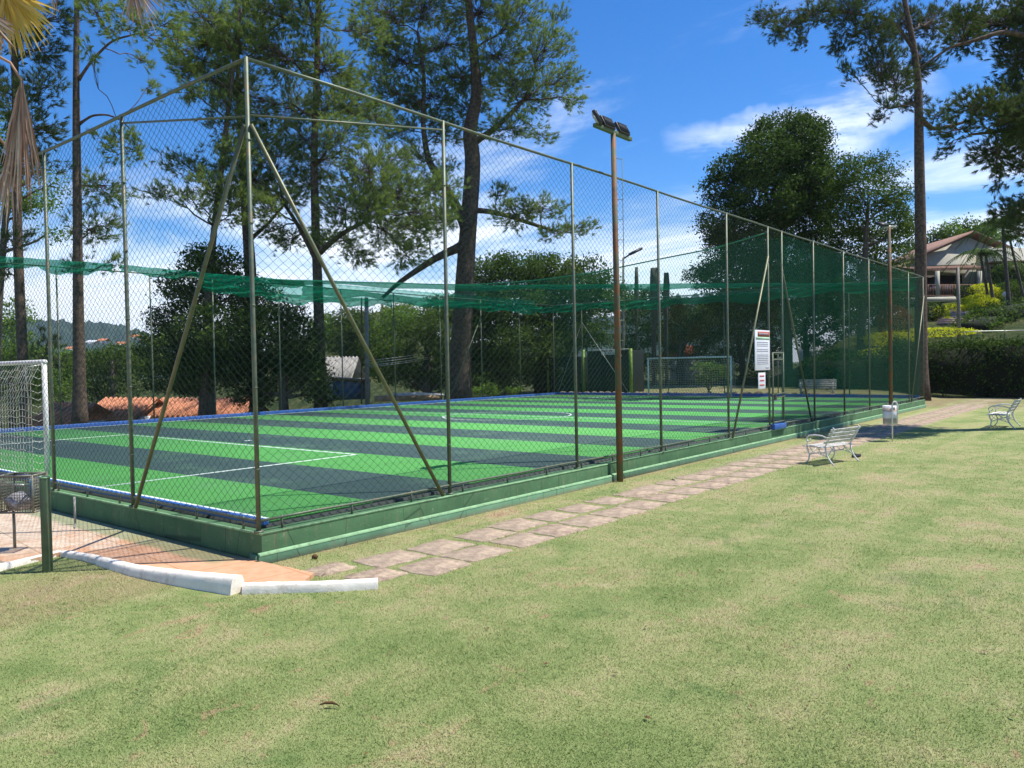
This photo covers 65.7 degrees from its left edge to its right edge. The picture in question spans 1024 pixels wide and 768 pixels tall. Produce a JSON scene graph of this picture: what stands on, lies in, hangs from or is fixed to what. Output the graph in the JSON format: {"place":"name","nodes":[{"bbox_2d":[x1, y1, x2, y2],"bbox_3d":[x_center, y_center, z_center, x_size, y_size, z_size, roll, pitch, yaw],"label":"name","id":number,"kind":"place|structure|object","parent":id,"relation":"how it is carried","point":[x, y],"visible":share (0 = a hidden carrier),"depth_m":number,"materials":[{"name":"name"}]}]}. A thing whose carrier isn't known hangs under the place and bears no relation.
{"place":"outdoors","nodes":[
{"label":"outdoors","id":0,"kind":"place"},
{"bbox_2d":[2,318,246,380],"bbox_3d":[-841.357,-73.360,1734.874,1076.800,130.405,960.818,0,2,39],"label":"hill","id":1,"kind":"structure","parent":0,"point":[111,338],"depth_m":1478.61,"materials":[{"name":"plant"}]},
{"bbox_2d":[0,499,313,591],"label":"patio","id":2,"kind":"structure","parent":0,"point":[85,535],"depth_m":10.96,"materials":[{"name":"beige tile"}]},
{"bbox_2d":[0,296,1023,767],"bbox_3d":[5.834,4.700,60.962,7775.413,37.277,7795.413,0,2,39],"label":"ground","id":3,"kind":"structure","parent":0,"point":[974,420],"depth_m":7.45,"materials":[{"name":"plant"}]},
{"bbox_2d":[0,472,47,547],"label":"litter basket","id":4,"kind":"object","parent":3,"relation":"on","point":[12,476],"visible":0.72,"depth_m":10.83,"materials":[{"name":"grey metal"}]},
{"bbox_2d":[5,491,31,510],"bbox_3d":[-6.798,1.614,10.948,0.268,0.280,0.366,0,2,39],"label":"rubbish bag","id":5,"kind":"object","parent":4,"relation":"in","point":[13,503],"visible":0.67,"depth_m":10.86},
{"bbox_2d":[1,296,56,427],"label":"broadleaf tree","id":6,"kind":"object","parent":3,"relation":"on","point":[11,323],"visible":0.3,"depth_m":49.83,"materials":[{"name":"green plant"}]},
{"bbox_2d":[0,550,60,570],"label":"kerb","id":7,"kind":"structure","parent":3,"relation":"on","point":[13,564],"depth_m":10.29,"materials":[{"name":"concrete"}]},
{"bbox_2d":[0,102,72,428],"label":"pine tree","id":8,"kind":"object","parent":3,"relation":"on","point":[35,201],"visible":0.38,"depth_m":36.88,"materials":[{"name":"green plant"}]},
{"bbox_2d":[0,0,83,427],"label":"pine tree","id":9,"kind":"object","parent":3,"relation":"on","point":[44,59],"visible":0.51,"depth_m":33.32,"materials":[{"name":"green plant"}]},
{"bbox_2d":[38,476,52,572],"bbox_3d":[-5.841,1.769,9.952,0.100,1.222,0.104,-1,1,-2],"label":"basket post","id":10,"kind":"object","parent":3,"relation":"on","point":[46,523],"visible":1,"depth_m":9.91,"materials":[{"name":"metal"}]},
{"bbox_2d":[31,343,92,402],"bbox_3d":[-29.337,1.450,51.541,3.568,8.708,4.567,-1,1,-8],"label":"broadleaf tree","id":11,"kind":"object","parent":3,"relation":"on","point":[63,374],"visible":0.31,"depth_m":51.59,"materials":[{"name":"green plant"}]},
{"bbox_2d":[33,402,111,426],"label":"house","id":12,"kind":"structure","parent":3,"relation":"on","point":[70,410],"depth_m":41.22,"materials":[{"name":"orange paint"}]},
{"bbox_2d":[0,0,167,225],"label":"palm tree","id":13,"kind":"object","parent":3,"relation":"on","point":[20,14],"visible":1,"depth_m":9.05,"materials":[{"name":"grey plant"}]},
{"bbox_2d":[70,329,160,402],"bbox_3d":[-27.439,0.983,56.349,9.322,10.227,5.542,0,2,39],"label":"broadleaf tree","id":14,"kind":"object","parent":3,"relation":"on","point":[115,371],"visible":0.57,"depth_m":56.17,"materials":[{"name":"green plant"}]},
{"bbox_2d":[55,0,195,423],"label":"pine tree","id":15,"kind":"object","parent":3,"relation":"on","point":[77,123],"visible":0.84,"depth_m":32.84,"materials":[{"name":"green plant"}]},
{"bbox_2d":[88,397,162,421],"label":"house","id":16,"kind":"structure","parent":3,"relation":"on","point":[111,416],"depth_m":44.83,"materials":[{"name":"white paint"}]},
{"bbox_2d":[60,550,243,595],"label":"kerb","id":17,"kind":"structure","parent":3,"relation":"on","point":[225,584],"depth_m":9.26,"materials":[{"name":"concrete"}]},
{"bbox_2d":[129,0,270,415],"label":"pine tree","id":18,"kind":"object","parent":3,"relation":"on","point":[196,68],"visible":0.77,"depth_m":39.37,"materials":[{"name":"green plant"}]},
{"bbox_2d":[131,241,274,414],"bbox_3d":[-16.194,-2.684,40.800,7.698,10.378,8.162,-1,1,-1],"label":"broadleaf tree","id":19,"kind":"object","parent":3,"relation":"on","point":[200,252],"visible":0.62,"depth_m":39.66,"materials":[{"name":"green plant"}]},
{"bbox_2d":[142,397,268,418],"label":"house","id":20,"kind":"structure","parent":3,"relation":"on","point":[195,410],"depth_m":46.58,"materials":[{"name":"white paint"}]},
{"bbox_2d":[201,0,293,412],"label":"pine tree","id":21,"kind":"object","parent":3,"relation":"on","point":[244,235],"visible":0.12,"depth_m":43.72,"materials":[{"name":"green plant"}]},
{"bbox_2d":[222,274,345,412],"bbox_3d":[-12.459,-1.856,42.118,6.020,7.702,7.211,-2,2,-36],"label":"broadleaf tree","id":22,"kind":"object","parent":3,"relation":"on","point":[268,329],"visible":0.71,"depth_m":40.95,"materials":[{"name":"green plant"}]},
{"bbox_2d":[242,578,377,594],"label":"kerb","id":23,"kind":"structure","parent":3,"relation":"on","point":[268,587],"depth_m":8.82,"materials":[{"name":"concrete"}]},
{"bbox_2d":[304,562,356,577],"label":"paving stone","id":24,"kind":"object","parent":3,"relation":"on","point":[329,569],"visible":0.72,"depth_m":9.78,"materials":[{"name":"beige stone"}]},
{"bbox_2d":[205,0,470,407],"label":"pine tree","id":25,"kind":"object","parent":3,"relation":"on","point":[318,21],"visible":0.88,"depth_m":41.44,"materials":[{"name":"green plant"}]},
{"bbox_2d":[325,327,363,358],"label":"broadleaf tree","id":26,"kind":"object","parent":3,"relation":"on","point":[349,346],"visible":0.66,"depth_m":116.02,"materials":[{"name":"green plant"}]},
{"bbox_2d":[326,356,364,395],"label":"house","id":27,"kind":"structure","parent":3,"relation":"on","point":[354,367],"depth_m":63.67,"materials":[{"name":"white paint"}]},
{"bbox_2d":[324,306,381,340],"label":"broadleaf tree","id":28,"kind":"object","parent":3,"relation":"on","point":[349,326],"visible":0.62,"depth_m":117.27,"materials":[{"name":"green plant"}]},
{"bbox_2d":[361,297,369,404],"bbox_3d":[-9.277,-1.644,49.982,0.598,7.600,0.403,-1,1,-6],"label":"utility pole","id":29,"kind":"object","parent":3,"relation":"on","point":[367,394],"visible":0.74,"depth_m":49.88,"materials":[{"name":"grey concrete"}]},
{"bbox_2d":[331,377,370,399],"bbox_3d":[-10.303,0.258,51.012,2.114,1.414,2.207,-1,1,0],"label":"blue sheet","id":30,"kind":"object","parent":29,"relation":"attached to","point":[350,394],"visible":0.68,"depth_m":50.00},
{"bbox_2d":[344,567,407,581],"bbox_3d":[-1.624,2.307,9.471,0.561,0.065,0.619,0,2,39],"label":"paving stone","id":31,"kind":"object","parent":3,"relation":"on","point":[382,573],"visible":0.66,"depth_m":9.47,"materials":[{"name":"beige stone"}]},
{"bbox_2d":[355,320,397,373],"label":"broadleaf tree","id":32,"kind":"object","parent":3,"relation":"on","point":[386,331],"visible":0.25,"depth_m":119.81,"materials":[{"name":"green plant"}]},
{"bbox_2d":[353,550,426,567],"bbox_3d":[-1.570,2.287,10.294,0.642,0.065,0.831,0,2,39],"label":"paving stone","id":33,"kind":"object","parent":3,"relation":"on","point":[389,559],"visible":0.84,"depth_m":10.24,"materials":[{"name":"beige stone"}]},
{"bbox_2d":[374,303,423,332],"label":"broadleaf tree","id":34,"kind":"object","parent":3,"relation":"on","point":[398,310],"visible":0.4,"depth_m":121.28,"materials":[{"name":"green plant"}]},
{"bbox_2d":[374,392,444,401],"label":"wall","id":35,"kind":"structure","parent":3,"relation":"on","point":[416,397],"depth_m":56.00,"materials":[{"name":"brick"}]},
{"bbox_2d":[358,305,492,400],"bbox_3d":[-6.056,-1.798,57.849,9.075,8.322,8.587,0,2,39],"label":"bush","id":36,"kind":"object","parent":3,"relation":"on","point":[426,375],"visible":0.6,"depth_m":56.79,"materials":[{"name":"green plant"}]},
{"bbox_2d":[398,557,471,575],"bbox_3d":[-0.961,2.285,9.860,0.677,0.065,0.787,0,2,39],"label":"paving stone","id":37,"kind":"object","parent":3,"relation":"on","point":[434,566],"visible":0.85,"depth_m":9.82,"materials":[{"name":"beige stone"}]},
{"bbox_2d":[407,539,474,555],"bbox_3d":[-0.993,2.261,10.911,0.677,0.065,0.814,0,2,39],"label":"paving stone","id":38,"kind":"object","parent":3,"relation":"on","point":[441,546],"visible":0.79,"depth_m":10.87,"materials":[{"name":"beige stone"}]},
{"bbox_2d":[0,399,917,528],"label":"court slab","id":39,"kind":"structure","parent":3,"relation":"on","point":[327,513],"depth_m":13.29,"materials":[{"name":"concrete"}]},
{"bbox_2d":[0,395,913,522],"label":"court turf","id":40,"kind":"structure","parent":39,"relation":"on","point":[385,448],"depth_m":20.89,"materials":[{"name":"plastic"}]},
{"bbox_2d":[0,360,50,473],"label":"goal","id":41,"kind":"object","parent":40,"relation":"on","point":[46,431],"visible":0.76,"depth_m":15.93,"materials":[{"name":"white metal"}]},
{"bbox_2d":[0,395,839,517],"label":"court markings","id":42,"kind":"object","parent":40,"relation":"on","point":[312,450],"visible":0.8,"depth_m":20.53,"materials":[{"name":"paint"}]},
{"bbox_2d":[647,356,734,396],"bbox_3d":[10.332,-0.425,45.976,5.300,2.298,0.654,0,2,39],"label":"goal","id":43,"kind":"object","parent":40,"relation":"on","point":[731,371],"visible":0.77,"depth_m":45.83,"materials":[{"name":"metal"}]},
{"bbox_2d":[0,392,919,525],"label":"court edging","id":44,"kind":"object","parent":39,"relation":"on","point":[348,407],"visible":0.57,"depth_m":35.56,"materials":[{"name":"paint"}]},
{"bbox_2d":[0,400,925,562],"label":"wall","id":45,"kind":"structure","parent":3,"relation":"on","point":[287,541],"depth_m":12.73,"materials":[{"name":"green paint"}]},
{"bbox_2d":[0,57,255,528],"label":"chain link fence","id":46,"kind":"object","parent":45,"relation":"on","point":[177,361],"visible":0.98,"depth_m":12.22,"materials":[{"name":"green metal"}]},
{"bbox_2d":[0,256,113,275],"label":"bunched net","id":47,"kind":"object","parent":46,"relation":"attached to","point":[85,270],"visible":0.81,"depth_m":29.05,"materials":[{"name":"fabric"}]},
{"bbox_2d":[0,268,554,427],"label":"chain link fence","id":48,"kind":"object","parent":45,"relation":"on","point":[280,363],"visible":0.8,"depth_m":36.59,"materials":[{"name":"green metal"}]},
{"bbox_2d":[244,56,924,533],"bbox_3d":[8.476,-1.684,24.601,0.170,6.086,37.474,0,2,39],"label":"chain link fence","id":49,"kind":"object","parent":45,"relation":"on","point":[352,318],"visible":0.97,"depth_m":14.66,"materials":[{"name":"green metal"}]},
{"bbox_2d":[120,233,915,312],"bbox_3d":[2.396,-4.405,34.815,22.223,1.262,28.783,0,2,39],"label":"roof net","id":50,"kind":"object","parent":49,"relation":"attached to","point":[389,299],"visible":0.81,"depth_m":37.86,"materials":[{"name":"green fabric"}]},
{"bbox_2d":[754,330,769,370],"bbox_3d":[7.261,-0.980,23.006,0.030,1.160,1.100,0,2,39],"label":"notice board","id":51,"kind":"object","parent":49,"relation":"attached to","point":[762,347],"visible":1,"depth_m":22.98,"materials":[{"name":"grey"}]},
{"bbox_2d":[767,352,786,429],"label":"court gate","id":52,"kind":"structure","parent":49,"relation":"attached to","point":[776,426],"depth_m":23.93,"materials":[{"name":"green metal"}]},
{"bbox_2d":[553,277,922,396],"bbox_3d":[11.532,-2.250,46.183,22.500,6.086,0.124,0,2,39],"label":"chain link fence","id":53,"kind":"object","parent":45,"relation":"on","point":[726,342],"visible":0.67,"depth_m":45.77,"materials":[{"name":"green metal"}]},
{"bbox_2d":[343,0,601,399],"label":"pine tree","id":54,"kind":"object","parent":3,"relation":"on","point":[478,96],"visible":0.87,"depth_m":50.66,"materials":[{"name":"green plant"}]},
{"bbox_2d":[439,545,512,561],"bbox_3d":[-0.479,2.261,10.501,0.671,0.065,0.844,0,2,39],"label":"paving stone","id":55,"kind":"object","parent":3,"relation":"on","point":[473,553],"visible":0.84,"depth_m":10.45,"materials":[{"name":"beige stone"}]},
{"bbox_2d":[454,528,515,541],"bbox_3d":[-0.411,2.233,11.646,0.685,0.065,0.817,0,2,39],"label":"paving stone","id":56,"kind":"object","parent":3,"relation":"on","point":[481,535],"visible":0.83,"depth_m":11.59,"materials":[{"name":"beige stone"}]},
{"bbox_2d":[487,518,547,531],"bbox_3d":[0.089,2.207,12.332,0.685,0.065,0.834,0,2,39],"label":"paving stone","id":57,"kind":"object","parent":3,"relation":"on","point":[516,524],"visible":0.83,"depth_m":12.28,"materials":[{"name":"beige stone"}]},
{"bbox_2d":[490,533,554,547],"bbox_3d":[0.154,2.231,11.262,0.658,0.065,0.835,0,2,39],"label":"paving stone","id":58,"kind":"object","parent":3,"relation":"on","point":[518,540],"visible":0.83,"depth_m":11.19,"materials":[{"name":"beige stone"}]},
{"bbox_2d":[449,248,637,396],"bbox_3d":[2.232,-4.561,59.557,14.914,11.482,9.769,-1,1,-11],"label":"broadleaf tree","id":59,"kind":"object","parent":3,"relation":"on","point":[530,276],"visible":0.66,"depth_m":58.10,"materials":[{"name":"green plant"}]},
{"bbox_2d":[523,510,577,521],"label":"paving stone","id":60,"kind":"object","parent":3,"relation":"on","point":[552,516],"visible":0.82,"depth_m":12.91,"materials":[{"name":"beige stone"}]},
{"bbox_2d":[528,524,586,537],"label":"paving stone","id":61,"kind":"object","parent":3,"relation":"on","point":[556,530],"visible":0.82,"depth_m":11.80,"materials":[{"name":"beige stone"}]},
{"bbox_2d":[533,357,587,392],"bbox_3d":[3.727,-0.544,57.583,4.200,2.800,1.980,0,2,39],"label":"dark booth","id":62,"kind":"object","parent":3,"relation":"on","point":[579,381],"visible":0.34,"depth_m":56.59,"materials":[{"name":"grey metal"}]},
{"bbox_2d":[556,503,605,512],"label":"paving stone","id":63,"kind":"object","parent":3,"relation":"on","point":[580,508],"visible":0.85,"depth_m":13.55,"materials":[{"name":"beige stone"}]},
{"bbox_2d":[557,515,617,527],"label":"paving stone","id":64,"kind":"object","parent":3,"relation":"on","point":[589,521],"visible":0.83,"depth_m":12.45,"materials":[{"name":"beige stone"}]},
{"bbox_2d":[583,496,630,504],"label":"paving stone","id":65,"kind":"object","parent":3,"relation":"on","point":[609,500],"visible":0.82,"depth_m":14.26,"materials":[{"name":"beige stone"}]},
{"bbox_2d":[592,109,631,481],"bbox_3d":[2.130,-1.672,16.473,0.324,7.647,1.502,0,2,39],"label":"floodlight pole","id":66,"kind":"object","parent":3,"relation":"on","point":[605,124],"visible":0.98,"depth_m":16.50,"materials":[{"name":"black metal"}]},
{"bbox_2d":[582,348,643,392],"bbox_3d":[7.042,-0.810,54.471,3.990,3.150,2.205,0,2,39],"label":"dark booth","id":67,"kind":"object","parent":3,"relation":"on","point":[638,381],"visible":0.55,"depth_m":53.79,"materials":[{"name":"green"}]},
{"bbox_2d":[589,506,646,517],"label":"paving stone","id":68,"kind":"object","parent":3,"relation":"on","point":[618,512],"visible":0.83,"depth_m":13.13,"materials":[{"name":"beige stone"}]},
{"bbox_2d":[616,500,665,509],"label":"paving stone","id":69,"kind":"object","parent":3,"relation":"on","point":[643,505],"visible":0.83,"depth_m":13.79,"materials":[{"name":"beige stone"}]},
{"bbox_2d":[650,267,657,385],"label":"dead palm trunk","id":70,"kind":"object","parent":3,"relation":"on","point":[653,333],"visible":0.51,"depth_m":61.83,"materials":[{"name":"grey plant"}]},
{"bbox_2d":[639,493,689,501],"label":"paving stone","id":71,"kind":"object","parent":3,"relation":"on","point":[663,497],"visible":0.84,"depth_m":14.48,"materials":[{"name":"beige stone"}]},
{"bbox_2d":[663,272,669,384],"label":"dead palm trunk","id":72,"kind":"object","parent":3,"relation":"on","point":[666,280],"visible":0.51,"depth_m":62.38,"materials":[{"name":"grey plant"}]},
{"bbox_2d":[604,290,739,379],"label":"broadleaf tree","id":73,"kind":"object","parent":3,"relation":"on","point":[645,344],"visible":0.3,"depth_m":69.42,"materials":[{"name":"green plant"}]},
{"bbox_2d":[656,304,710,383],"bbox_3d":[13.766,-3.443,64.761,5.055,7.052,3.377,0,2,39],"label":"broadleaf tree","id":74,"kind":"object","parent":3,"relation":"on","point":[694,330],"visible":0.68,"depth_m":64.24,"materials":[{"name":"green plant"}]},
{"bbox_2d":[670,358,698,380],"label":"garden wall","id":75,"kind":"structure","parent":3,"relation":"on","point":[688,364],"depth_m":70.00,"materials":[{"name":"grey paint"}]},
{"bbox_2d":[690,360,726,391],"bbox_3d":[12.420,-0.425,49.737,2.460,2.276,2.135,0,2,39],"label":"shrub","id":76,"kind":"object","parent":3,"relation":"on","point":[703,370],"visible":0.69,"depth_m":49.70,"materials":[{"name":"green plant"}]},
{"bbox_2d":[675,291,781,380],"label":"broadleaf tree","id":77,"kind":"object","parent":3,"relation":"on","point":[716,333],"visible":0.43,"depth_m":65.89,"materials":[{"name":"green plant"}]},
{"bbox_2d":[679,104,855,372],"bbox_3d":[19.845,-10.601,62.017,10.788,22.738,14.863,7,9,81],"label":"broadleaf tree","id":78,"kind":"object","parent":3,"relation":"on","point":[797,141],"visible":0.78,"depth_m":59.88,"materials":[{"name":"green plant"}]},
{"bbox_2d":[797,378,836,393],"bbox_3d":[16.926,0.208,44.055,2.010,1.002,0.855,0,2,27],"label":"park bench","id":79,"kind":"object","parent":3,"relation":"on","point":[807,384],"visible":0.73,"depth_m":44.14,"materials":[{"name":"white metal"}]},
{"bbox_2d":[738,269,914,359],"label":"broadleaf tree","id":80,"kind":"object","parent":3,"relation":"on","point":[818,337],"visible":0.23,"depth_m":67.67,"materials":[{"name":"green plant"}]},
{"bbox_2d":[803,425,860,465],"bbox_3d":[7.707,1.446,19.081,1.340,0.911,0.764,-2,2,-38],"label":"park bench","id":81,"kind":"object","parent":3,"relation":"on","point":[832,442],"visible":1,"depth_m":18.93,"materials":[{"name":"white metal"}]},
{"bbox_2d":[794,343,911,391],"bbox_3d":[22.983,-1.042,52.724,8.007,3.370,3.220,0,2,39],"label":"hedge","id":82,"kind":"object","parent":3,"relation":"on","point":[874,364],"visible":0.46,"depth_m":52.20,"materials":[{"name":"green plant"}]},
{"bbox_2d":[743,0,963,400],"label":"pine tree","id":83,"kind":"object","parent":3,"relation":"on","point":[870,23],"visible":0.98,"depth_m":45.20,"materials":[{"name":"green plant"}]},
{"bbox_2d":[803,147,928,359],"bbox_3d":[26.206,-8.326,59.024,8.481,17.965,10.855,-1,1,23],"label":"broadleaf tree","id":84,"kind":"object","parent":3,"relation":"on","point":[861,233],"visible":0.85,"depth_m":57.71,"materials":[{"name":"green plant"}]},
{"bbox_2d":[850,331,913,346],"bbox_3d":[27.465,-2.917,57.925,4.968,1.923,5.040,0,2,39],"label":"clipped shrub","id":85,"kind":"object","parent":3,"relation":"on","point":[879,340],"visible":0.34,"depth_m":57.38,"materials":[{"name":"green plant"}]},
{"bbox_2d":[875,222,895,404],"bbox_3d":[15.803,-2.666,33.444,0.839,8.314,0.323,-2,1,-21],"label":"light pole","id":86,"kind":"object","parent":3,"relation":"on","point":[888,227],"visible":0.78,"depth_m":33.48,"materials":[{"name":"black metal"}]},
{"bbox_2d":[882,401,897,441],"bbox_3d":[11.344,1.109,23.765,0.463,1.230,0.466,0,2,39],"label":"litter bin","id":87,"kind":"object","parent":3,"relation":"on","point":[890,414],"visible":0.96,"depth_m":23.60,"materials":[{"name":"white metal"}]},
{"bbox_2d":[874,304,913,339],"bbox_3d":[28.799,-4.545,59.982,2.747,3.222,2.774,0,2,39],"label":"clipped shrub","id":88,"kind":"object","parent":3,"relation":"on","point":[883,319],"visible":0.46,"depth_m":59.56,"materials":[{"name":"green plant"}]},
{"bbox_2d":[913,223,952,245],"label":"broadleaf tree","id":89,"kind":"object","parent":3,"relation":"on","point":[933,236],"visible":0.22,"depth_m":98.75,"materials":[{"name":"green plant"}]},
{"bbox_2d":[887,327,980,337],"bbox_3d":[31.352,-3.869,59.985,7.224,0.862,7.150,0,2,39],"label":"clipped shrub","id":90,"kind":"object","parent":3,"relation":"on","point":[930,329],"visible":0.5,"depth_m":57.92,"materials":[{"name":"yellow plant"}]},
{"bbox_2d":[877,231,1014,309],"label":"house","id":91,"kind":"structure","parent":3,"relation":"on","point":[940,255],"depth_m":80.00,"materials":[{"name":"paint"}]},
{"bbox_2d":[898,275,961,297],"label":"house wall","id":92,"kind":"structure","parent":91,"relation":"in","point":[944,279],"depth_m":79.92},
{"bbox_2d":[936,216,971,239],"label":"broadleaf tree","id":93,"kind":"object","parent":3,"relation":"on","point":[949,227],"visible":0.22,"depth_m":98.99,"materials":[{"name":"green plant"}]},
{"bbox_2d":[886,334,1023,397],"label":"hedge","id":94,"kind":"object","parent":3,"relation":"on","point":[994,369],"visible":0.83,"depth_m":47.96,"materials":[{"name":"green plant"}]},
{"bbox_2d":[956,267,960,341],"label":"bare palm trunk","id":95,"kind":"object","parent":3,"relation":"on","point":[958,300],"visible":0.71,"depth_m":57.93,"materials":[{"name":"grey plant"}]},
{"bbox_2d":[919,0,1023,246],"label":"pine tree","id":96,"kind":"object","parent":3,"relation":"on","point":[1008,120],"visible":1,"depth_m":26.95,"materials":[{"name":"green plant"}]},
{"bbox_2d":[940,246,1023,303],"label":"palm tree","id":97,"kind":"object","parent":3,"relation":"on","point":[978,250],"visible":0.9,"depth_m":69.98,"materials":[{"name":"green plant"}]},
{"bbox_2d":[944,297,1023,330],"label":"hedge","id":98,"kind":"object","parent":3,"relation":"on","point":[990,316],"visible":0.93,"depth_m":62.27,"materials":[{"name":"green plant"}]},
{"bbox_2d":[954,218,1023,304],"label":"palm tree","id":99,"kind":"object","parent":3,"relation":"on","point":[1006,276],"visible":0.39,"depth_m":65.85,"materials":[{"name":"green plant"}]},
{"bbox_2d":[976,248,1023,296],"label":"house wing","id":100,"kind":"structure","parent":3,"relation":"on","point":[1016,250],"depth_m":78.00,"materials":[{"name":"paint"}]},
{"bbox_2d":[986,398,1021,428],"bbox_3d":[17.142,1.012,27.616,0.855,1.020,1.501,0,2,40],"label":"park bench","id":101,"kind":"object","parent":3,"relation":"on","point":[1014,405],"visible":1,"depth_m":27.38,"materials":[{"name":"white metal"}]},
{"bbox_2d":[985,233,1023,302],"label":"palm tree","id":102,"kind":"object","parent":3,"relation":"on","point":[1016,267],"visible":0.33,"depth_m":67.95,"materials":[{"name":"green plant"}]},
{"bbox_2d":[987,261,1023,290],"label":"clipped shrub","id":103,"kind":"object","parent":3,"relation":"on","point":[994,280],"visible":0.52,"depth_m":75.54,"materials":[{"name":"green plant"}]},
{"bbox_2d":[993,279,1023,304],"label":"clipped shrub","id":104,"kind":"object","parent":3,"relation":"on","point":[1015,282],"visible":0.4,"depth_m":71.36,"materials":[{"name":"green plant"}]},
{"bbox_2d":[0,0,1023,361],"label":"sky","id":105,"kind":"structure","parent":0,"point":[684,78],"materials":[{"name":"blue"}]},
{"bbox_2d":[528,292,781,365],"bbox_3d":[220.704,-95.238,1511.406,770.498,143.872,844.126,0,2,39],"label":"hill","id":106,"kind":"structure","parent":0,"point":[598,349],"depth_m":1213.79,"materials":[{"name":"plant"}]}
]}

